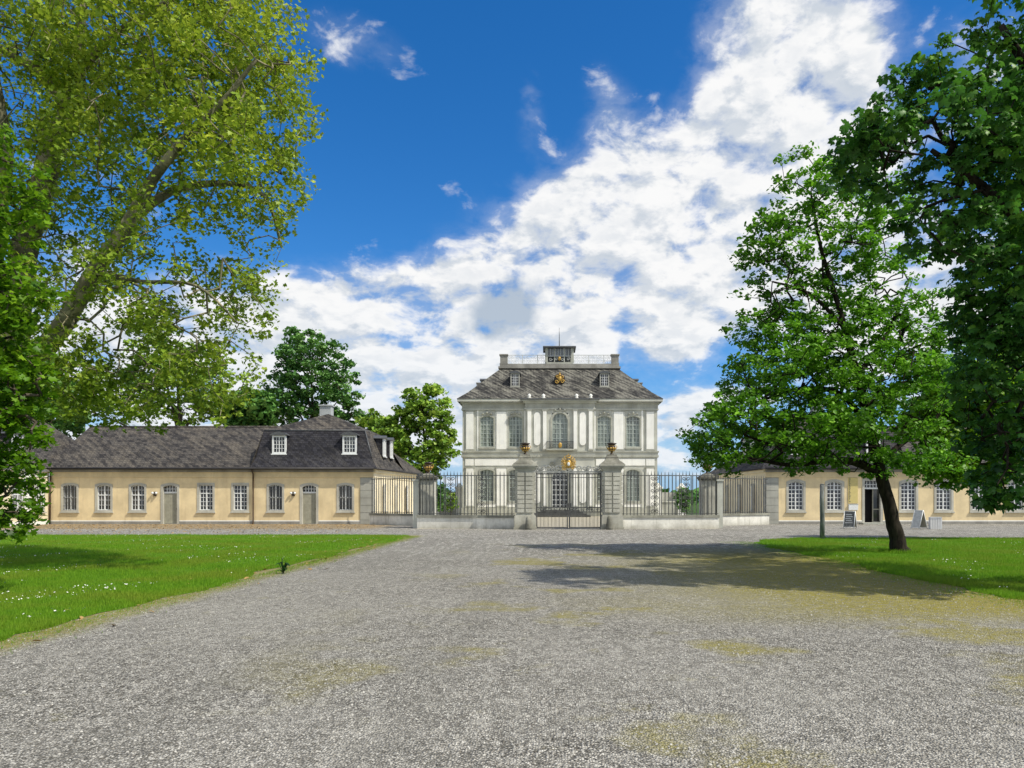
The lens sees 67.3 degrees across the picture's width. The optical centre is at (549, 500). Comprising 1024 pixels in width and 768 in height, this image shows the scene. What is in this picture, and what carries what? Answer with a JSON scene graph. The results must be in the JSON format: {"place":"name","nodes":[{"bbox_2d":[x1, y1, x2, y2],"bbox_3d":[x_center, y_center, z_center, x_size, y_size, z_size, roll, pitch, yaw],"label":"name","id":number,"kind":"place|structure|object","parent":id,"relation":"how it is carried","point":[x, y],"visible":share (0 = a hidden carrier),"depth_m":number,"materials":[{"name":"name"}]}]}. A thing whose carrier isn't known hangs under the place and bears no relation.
{"place":"outdoors","nodes":[
{"label":"outdoors","id":0,"kind":"place"},
{"bbox_2d":[0,533,408,640],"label":"lawn","id":1,"kind":"structure","parent":0,"point":[297,554],"depth_m":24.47,"materials":[{"name":"green plant"}]},
{"bbox_2d":[0,123,69,543],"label":"young maple","id":2,"kind":"object","parent":1,"relation":"on","point":[21,390],"visible":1,"depth_m":13.93,"materials":[{"name":"green plant"}]},
{"bbox_2d":[0,0,328,437],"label":"plane tree","id":3,"kind":"object","parent":1,"relation":"on","point":[231,115],"visible":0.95,"depth_m":18.53,"materials":[{"name":"green plant"}]},
{"bbox_2d":[0,534,361,616],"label":"daisies","id":4,"kind":"object","parent":1,"relation":"on","point":[92,585],"visible":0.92,"depth_m":14.53,"materials":[{"name":"white plant"}]},
{"bbox_2d":[2,524,398,640],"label":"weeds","id":5,"kind":"object","parent":1,"relation":"on","point":[81,617],"visible":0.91,"depth_m":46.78,"materials":[{"name":"brown plant"}]},
{"bbox_2d":[0,503,1023,767],"bbox_3d":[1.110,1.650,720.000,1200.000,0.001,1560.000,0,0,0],"label":"ground","id":6,"kind":"structure","parent":0,"point":[436,561],"depth_m":7.94,"materials":[{"name":"grey gravel"}]},
{"bbox_2d":[0,419,73,525],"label":"forward wing","id":7,"kind":"structure","parent":6,"relation":"on","point":[63,441],"depth_m":54.32,"materials":[{"name":"beige paint"}]},
{"bbox_2d":[10,485,23,511],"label":"window","id":8,"kind":"structure","parent":7,"relation":"in","point":[17,496],"depth_m":51.16,"materials":[{"name":"white glass"}]},
{"bbox_2d":[33,484,46,512],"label":"window","id":9,"kind":"structure","parent":7,"relation":"in","point":[36,484],"depth_m":53.31,"materials":[{"name":"white glass"}]},
{"bbox_2d":[37,353,95,439],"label":"broadleaf tree","id":10,"kind":"object","parent":6,"relation":"on","point":[60,425],"visible":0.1,"depth_m":78.20,"materials":[{"name":"green plant"}]},
{"bbox_2d":[33,317,253,425],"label":"broadleaf tree","id":11,"kind":"object","parent":6,"relation":"on","point":[148,359],"visible":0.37,"depth_m":71.13,"materials":[{"name":"green plant"}]},
{"bbox_2d":[44,405,423,523],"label":"service wing","id":12,"kind":"structure","parent":6,"relation":"on","point":[326,466],"depth_m":54.53,"materials":[{"name":"beige paint"}]},
{"bbox_2d":[60,483,78,512],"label":"window","id":13,"kind":"structure","parent":12,"relation":"in","point":[69,491],"depth_m":54.48,"materials":[{"name":"white glass"}]},
{"bbox_2d":[94,483,112,512],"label":"window","id":14,"kind":"structure","parent":12,"relation":"in","point":[103,491],"depth_m":54.60,"materials":[{"name":"white glass"}]},
{"bbox_2d":[127,483,146,512],"bbox_3d":[-29.224,-0.210,54.527,1.350,2.140,0.265,0,0,0],"label":"window","id":15,"kind":"structure","parent":12,"relation":"in","point":[137,491],"depth_m":54.60,"materials":[{"name":"white glass"}]},
{"bbox_2d":[161,483,178,523],"bbox_3d":[-26.923,0.260,54.590,1.320,3.060,0.260,0,0,0],"label":"door","id":16,"kind":"structure","parent":12,"relation":"in","point":[169,491],"depth_m":54.65,"materials":[{"name":"grey paint"}]},
{"bbox_2d":[196,483,215,512],"bbox_3d":[-24.380,-0.210,54.527,1.350,2.140,0.265,0,0,0],"label":"window","id":17,"kind":"structure","parent":12,"relation":"in","point":[205,491],"depth_m":54.60,"materials":[{"name":"white glass"}]},
{"bbox_2d":[230,483,249,512],"bbox_3d":[-21.951,-0.210,54.527,1.350,2.140,0.265,0,0,0],"label":"window","id":18,"kind":"structure","parent":12,"relation":"in","point":[239,491],"depth_m":54.60,"materials":[{"name":"white glass"}]},
{"bbox_2d":[265,483,284,512],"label":"window","id":19,"kind":"structure","parent":12,"relation":"in","point":[275,491],"depth_m":54.58,"materials":[{"name":"white glass"}]},
{"bbox_2d":[300,483,318,523],"bbox_3d":[-17.052,0.260,54.590,1.320,3.060,0.260,0,0,0],"label":"door","id":20,"kind":"structure","parent":12,"relation":"in","point":[309,492],"depth_m":54.65,"materials":[{"name":"grey paint"}]},
{"bbox_2d":[336,483,354,512],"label":"window","id":21,"kind":"structure","parent":12,"relation":"in","point":[345,491],"depth_m":54.58,"materials":[{"name":"white glass"}]},
{"bbox_2d":[384,484,386,512],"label":"window","id":22,"kind":"structure","parent":12,"relation":"in","point":[384,484],"depth_m":56.47,"materials":[{"name":"white glass"}]},
{"bbox_2d":[395,485,398,511],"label":"window","id":23,"kind":"structure","parent":12,"relation":"in","point":[395,485],"depth_m":59.47,"materials":[{"name":"white glass"}]},
{"bbox_2d":[215,387,281,425],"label":"broadleaf tree","id":24,"kind":"object","parent":6,"relation":"on","point":[258,413],"visible":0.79,"depth_m":78.64,"materials":[{"name":"green plant"}]},
{"bbox_2d":[276,558,289,572],"bbox_3d":[-6.028,1.470,17.499,0.360,0.362,0.376,0,0,0],"label":"thistle","id":25,"kind":"object","parent":6,"relation":"on","point":[284,568],"visible":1,"depth_m":17.42,"materials":[{"name":"green plant"}]},
{"bbox_2d":[257,326,370,425],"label":"broadleaf tree","id":26,"kind":"object","parent":6,"relation":"on","point":[332,381],"visible":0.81,"depth_m":84.51,"materials":[{"name":"green plant"}]},
{"bbox_2d":[354,408,411,456],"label":"broadleaf tree","id":27,"kind":"object","parent":6,"relation":"on","point":[368,423],"visible":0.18,"depth_m":78.95,"materials":[{"name":"green plant"}]},
{"bbox_2d":[369,474,416,525],"bbox_3d":[-10.225,-0.065,52.100,5.390,3.430,0.440,0,0,34],"label":"iron fence","id":28,"kind":"object","parent":6,"relation":"on","point":[396,518],"visible":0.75,"depth_m":52.32,"materials":[{"name":"black metal"}]},
{"bbox_2d":[412,479,418,527],"bbox_3d":[-8.090,0.175,46.600,0.440,2.950,0.440,0,0,0],"label":"return post","id":29,"kind":"object","parent":6,"relation":"on","point":[415,497],"visible":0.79,"depth_m":46.43,"materials":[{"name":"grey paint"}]},
{"bbox_2d":[374,382,461,479],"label":"broadleaf tree","id":30,"kind":"object","parent":6,"relation":"on","point":[421,408],"visible":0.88,"depth_m":75.08,"materials":[{"name":"green plant"}]},
{"bbox_2d":[417,473,420,514],"bbox_3d":[-8.065,-0.065,48.650,0.440,3.430,3.740,0,0,1],"label":"iron fence","id":31,"kind":"object","parent":6,"relation":"on","point":[420,492],"visible":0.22,"depth_m":48.01,"materials":[{"name":"black metal"}]},
{"bbox_2d":[418,473,438,514],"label":"end pillar","id":32,"kind":"structure","parent":6,"relation":"on","point":[424,494],"depth_m":46.49,"materials":[{"name":"stone"}]},
{"bbox_2d":[423,462,433,472],"bbox_3d":[-7.390,-2.025,46.900,0.573,0.710,0.573,0,0,45],"label":"urn","id":33,"kind":"object","parent":32,"relation":"on","point":[428,467],"visible":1,"depth_m":46.73,"materials":[{"name":"brown metal"}]},
{"bbox_2d":[437,482,449,511],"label":"shrub","id":34,"kind":"object","parent":6,"relation":"on","point":[438,496],"visible":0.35,"depth_m":71.69,"materials":[{"name":"green plant"}]},
{"bbox_2d":[437,483,462,514],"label":"garden wall","id":35,"kind":"structure","parent":6,"relation":"on","point":[458,500],"depth_m":84.10,"materials":[{"name":"grey stone"}]},
{"bbox_2d":[442,492,458,514],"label":"shrub","id":36,"kind":"object","parent":6,"relation":"on","point":[452,500],"visible":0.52,"depth_m":79.53,"materials":[{"name":"green plant"}]},
{"bbox_2d":[416,471,514,528],"bbox_3d":[-5.000,-0.090,45.825,5.996,3.480,0.440,0,0,9],"label":"iron fence","id":37,"kind":"object","parent":6,"relation":"on","point":[471,521],"visible":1,"depth_m":45.75,"materials":[{"name":"grey metal"}]},
{"bbox_2d":[512,454,537,528],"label":"gate pillar","id":38,"kind":"structure","parent":6,"relation":"on","point":[525,466],"depth_m":44.41,"materials":[{"name":"stone"}]},
{"bbox_2d":[520,443,530,453],"bbox_3d":[-1.420,-3.065,45.000,0.573,0.710,0.573,0,0,-45],"label":"urn","id":39,"kind":"object","parent":38,"relation":"on","point":[525,447],"visible":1,"depth_m":44.84,"materials":[{"name":"brown metal"}]},
{"bbox_2d":[525,516,531,529],"bbox_3d":[-1.220,1.260,44.140,0.400,0.780,0.380,0,0,0],"label":"guard stone","id":40,"kind":"object","parent":6,"relation":"on","point":[528,525],"visible":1,"depth_m":44.01,"materials":[{"name":"grey stone"}]},
{"bbox_2d":[457,332,662,516],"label":"palace","id":41,"kind":"structure","parent":6,"relation":"on","point":[556,407],"depth_m":81.94,"materials":[{"name":"grey paint"}]},
{"bbox_2d":[478,411,495,448],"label":"window","id":42,"kind":"structure","parent":41,"relation":"in","point":[486,420],"depth_m":82.16,"materials":[{"name":"grey glass"}]},
{"bbox_2d":[478,468,495,502],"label":"window","id":43,"kind":"structure","parent":41,"relation":"in","point":[485,471],"depth_m":82.16,"materials":[{"name":"grey glass"}]},
{"bbox_2d":[507,468,515,502],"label":"window","id":44,"kind":"structure","parent":41,"relation":"in","point":[511,490],"depth_m":82.16,"materials":[{"name":"grey glass"}]},
{"bbox_2d":[507,411,523,448],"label":"window","id":45,"kind":"structure","parent":41,"relation":"in","point":[515,422],"depth_m":82.16,"materials":[{"name":"grey glass"}]},
{"bbox_2d":[550,468,568,506],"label":"glazed door","id":46,"kind":"structure","parent":41,"relation":"in","point":[555,481],"depth_m":81.84,"materials":[{"name":"grey glass"}]},
{"bbox_2d":[550,408,569,448],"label":"window","id":47,"kind":"structure","parent":41,"relation":"in","point":[559,421],"depth_m":81.76,"materials":[{"name":"grey glass"}]},
{"bbox_2d":[595,469,601,502],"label":"window","id":48,"kind":"structure","parent":41,"relation":"in","point":[597,469],"depth_m":82.18,"materials":[{"name":"glass"}]},
{"bbox_2d":[595,411,611,448],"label":"window","id":49,"kind":"structure","parent":41,"relation":"in","point":[603,420],"depth_m":82.16,"materials":[{"name":"grey glass"}]},
{"bbox_2d":[624,411,641,448],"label":"window","id":50,"kind":"structure","parent":41,"relation":"in","point":[632,420],"depth_m":82.16,"materials":[{"name":"grey glass"}]},
{"bbox_2d":[624,468,641,502],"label":"window","id":51,"kind":"structure","parent":41,"relation":"in","point":[633,470],"depth_m":82.16,"materials":[{"name":"grey glass"}]},
{"bbox_2d":[535,453,601,527],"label":"iron gate","id":52,"kind":"structure","parent":6,"relation":"on","point":[566,464],"depth_m":44.98,"materials":[{"name":"metal"}]},
{"bbox_2d":[446,487,698,504],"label":"distant wood","id":53,"kind":"object","parent":6,"relation":"on","point":[694,494],"visible":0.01,"depth_m":321.66,"materials":[{"name":"green plant"}]},
{"bbox_2d":[606,516,612,529],"bbox_3d":[3.440,1.260,44.140,0.400,0.780,0.380,0,0,0],"label":"guard stone","id":54,"kind":"object","parent":6,"relation":"on","point":[609,525],"visible":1,"depth_m":44.00,"materials":[{"name":"grey stone"}]},
{"bbox_2d":[598,454,624,528],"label":"gate pillar","id":55,"kind":"structure","parent":6,"relation":"on","point":[611,466],"depth_m":44.41,"materials":[{"name":"stone"}]},
{"bbox_2d":[606,443,616,453],"bbox_3d":[3.640,-3.065,45.000,0.573,0.710,0.573,0,0,45],"label":"urn","id":56,"kind":"object","parent":55,"relation":"on","point":[611,447],"visible":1,"depth_m":44.84,"materials":[{"name":"brown metal"}]},
{"bbox_2d":[623,471,719,528],"bbox_3d":[7.220,-0.090,45.825,5.996,3.480,0.440,0,0,-9],"label":"iron fence","id":57,"kind":"object","parent":6,"relation":"on","point":[668,521],"visible":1,"depth_m":45.71,"materials":[{"name":"black metal"}]},
{"bbox_2d":[657,483,686,514],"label":"garden wall","id":58,"kind":"structure","parent":6,"relation":"on","point":[664,502],"depth_m":84.30,"materials":[{"name":"grey stone"}]},
{"bbox_2d":[662,492,674,500],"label":"panelled door","id":59,"kind":"structure","parent":58,"relation":"in","point":[664,494],"depth_m":84.60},
{"bbox_2d":[673,486,693,514],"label":"shrub","id":60,"kind":"object","parent":6,"relation":"on","point":[686,507],"visible":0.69,"depth_m":75.53,"materials":[{"name":"green plant"}]},
{"bbox_2d":[697,473,717,514],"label":"end pillar","id":61,"kind":"structure","parent":6,"relation":"on","point":[709,494],"depth_m":46.49,"materials":[{"name":"stone"}]},
{"bbox_2d":[716,479,723,527],"bbox_3d":[10.310,0.175,46.600,0.440,2.950,0.440,0,0,0],"label":"return post","id":62,"kind":"object","parent":6,"relation":"on","point":[719,496],"visible":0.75,"depth_m":46.43,"materials":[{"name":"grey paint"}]},
{"bbox_2d":[719,475,769,525],"bbox_3d":[12.720,-0.065,52.100,5.854,3.430,0.440,0,0,-31],"label":"iron fence","id":63,"kind":"object","parent":6,"relation":"on","point":[739,518],"visible":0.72,"depth_m":52.34,"materials":[{"name":"grey metal"}]},
{"bbox_2d":[843,511,856,528],"bbox_3d":[17.796,1.123,45.500,0.660,1.062,0.584,0,0,38],"label":"sandwich board","id":64,"kind":"object","parent":6,"relation":"on","point":[849,519],"visible":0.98,"depth_m":45.41,"materials":[{"name":"grey paint"}]},
{"bbox_2d":[709,405,1023,523],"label":"service wing","id":65,"kind":"structure","parent":6,"relation":"on","point":[794,500],"depth_m":54.50,"materials":[{"name":"beige paint"}]},
{"bbox_2d":[724,485,727,510],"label":"window","id":66,"kind":"structure","parent":65,"relation":"in","point":[726,485],"depth_m":62.47,"materials":[{"name":"grey glass"}]},
{"bbox_2d":[736,485,739,511],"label":"window","id":67,"kind":"structure","parent":65,"relation":"in","point":[738,485],"depth_m":59.55,"materials":[{"name":"grey glass"}]},
{"bbox_2d":[750,484,753,512],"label":"window","id":68,"kind":"structure","parent":65,"relation":"in","point":[751,485],"depth_m":56.59,"materials":[{"name":"grey glass"}]},
{"bbox_2d":[786,479,806,512],"bbox_3d":[17.482,-0.340,54.527,1.470,2.380,0.265,0,0,0],"label":"window","id":69,"kind":"structure","parent":65,"relation":"in","point":[795,488],"depth_m":54.60,"materials":[{"name":"white glass"}]},
{"bbox_2d":[825,479,843,512],"bbox_3d":[20.226,-0.340,54.527,1.470,2.380,0.265,0,0,0],"label":"window","id":70,"kind":"structure","parent":65,"relation":"in","point":[834,488],"depth_m":54.60,"materials":[{"name":"white glass"}]},
{"bbox_2d":[848,478,857,502],"bbox_3d":[21.527,-0.750,54.471,0.660,1.800,0.054,0,0,0],"label":"vertical sign","id":71,"kind":"object","parent":65,"relation":"attached to","point":[852,490],"visible":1,"depth_m":54.45,"materials":[{"name":"yellow metal"}]},
{"bbox_2d":[848,504,857,509],"bbox_3d":[21.528,0.430,54.432,0.700,0.440,0.115,0,0,0],"label":"notice board","id":72,"kind":"object","parent":65,"relation":"attached to","point":[852,506],"visible":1,"depth_m":54.39,"materials":[{"name":"grey paint"}]},
{"bbox_2d":[862,478,882,521],"bbox_3d":[22.914,0.055,54.850,1.460,3.290,0.780,0,0,0],"label":"door","id":73,"kind":"structure","parent":65,"relation":"in","point":[872,507],"depth_m":54.77,"materials":[{"name":"grey paint"}]},
{"bbox_2d":[898,479,917,512],"bbox_3d":[25.476,-0.340,54.527,1.470,2.380,0.265,0,0,0],"label":"window","id":74,"kind":"structure","parent":65,"relation":"in","point":[908,494],"depth_m":54.60,"materials":[{"name":"white glass"}]},
{"bbox_2d":[933,479,954,512],"bbox_3d":[27.977,-0.340,54.527,1.470,2.380,0.265,0,0,0],"label":"window","id":75,"kind":"structure","parent":65,"relation":"in","point":[943,499],"depth_m":54.60,"materials":[{"name":"white glass"}]},
{"bbox_2d":[969,483,989,512],"bbox_3d":[30.520,-0.340,54.527,1.470,2.380,0.265,0,0,0],"label":"window","id":76,"kind":"structure","parent":65,"relation":"in","point":[972,509],"depth_m":54.46,"materials":[{"name":"white glass"}]},
{"bbox_2d":[1005,480,1023,512],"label":"window","id":77,"kind":"structure","parent":65,"relation":"in","point":[1020,510],"depth_m":54.54,"materials":[{"name":"white glass"}]},
{"bbox_2d":[910,510,927,528],"bbox_3d":[21.554,1.094,44.800,0.783,1.123,0.590,0,0,-28],"label":"sandwich board","id":78,"kind":"object","parent":6,"relation":"on","point":[919,520],"visible":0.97,"depth_m":44.74,"materials":[{"name":"grey paint"}]},
{"bbox_2d":[929,517,941,528],"bbox_3d":[22.700,1.300,45.200,0.640,0.700,0.580,0,0,15],"label":"white crate","id":79,"kind":"object","parent":6,"relation":"on","point":[935,522],"visible":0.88,"depth_m":44.96,"materials":[{"name":"paint"}]},
{"bbox_2d":[900,343,1022,410],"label":"broadleaf tree","id":80,"kind":"object","parent":6,"relation":"on","point":[909,399],"visible":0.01,"depth_m":76.77,"materials":[{"name":"green plant"}]},
{"bbox_2d":[0,0,1023,491],"label":"sky","id":81,"kind":"structure","parent":0,"point":[494,177],"materials":[{"name":"blue"}]},
{"bbox_2d":[754,536,1023,599],"bbox_3d":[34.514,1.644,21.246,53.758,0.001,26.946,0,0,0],"label":"lawn","id":82,"kind":"structure","parent":0,"point":[935,559],"depth_m":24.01,"materials":[{"name":"green plant"}]},
{"bbox_2d":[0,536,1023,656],"bbox_3d":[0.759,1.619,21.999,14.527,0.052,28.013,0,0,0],"label":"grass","id":83,"kind":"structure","parent":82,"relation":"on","point":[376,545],"depth_m":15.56,"materials":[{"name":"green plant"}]},
{"bbox_2d":[820,484,824,538],"bbox_3d":[11.717,0.456,33.000,0.224,2.391,0.209,0,0,0],"label":"wooden post","id":84,"kind":"object","parent":82,"relation":"on","point":[822,522],"visible":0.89,"depth_m":32.92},
{"bbox_2d":[675,140,979,551],"bbox_3d":[8.892,-4.772,24.216,9.741,13.111,8.451,0,0,0],"label":"leaning oak","id":85,"kind":"object","parent":82,"relation":"on","point":[852,425],"visible":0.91,"depth_m":23.59,"materials":[{"name":"green plant"}]},
{"bbox_2d":[814,0,1023,514],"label":"horse chestnut","id":86,"kind":"object","parent":82,"relation":"on","point":[991,144],"visible":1,"depth_m":13.85,"materials":[{"name":"green plant"}]},
{"bbox_2d":[893,354,1023,492],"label":"broadleaf tree","id":87,"kind":"object","parent":82,"relation":"on","point":[957,477],"visible":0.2,"depth_m":32.15,"materials":[{"name":"green plant"}]},
{"bbox_2d":[878,547,920,553],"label":"grass","id":88,"kind":"structure","parent":0,"point":[909,551],"depth_m":23.94,"materials":[{"name":"green plant"}]}
]}

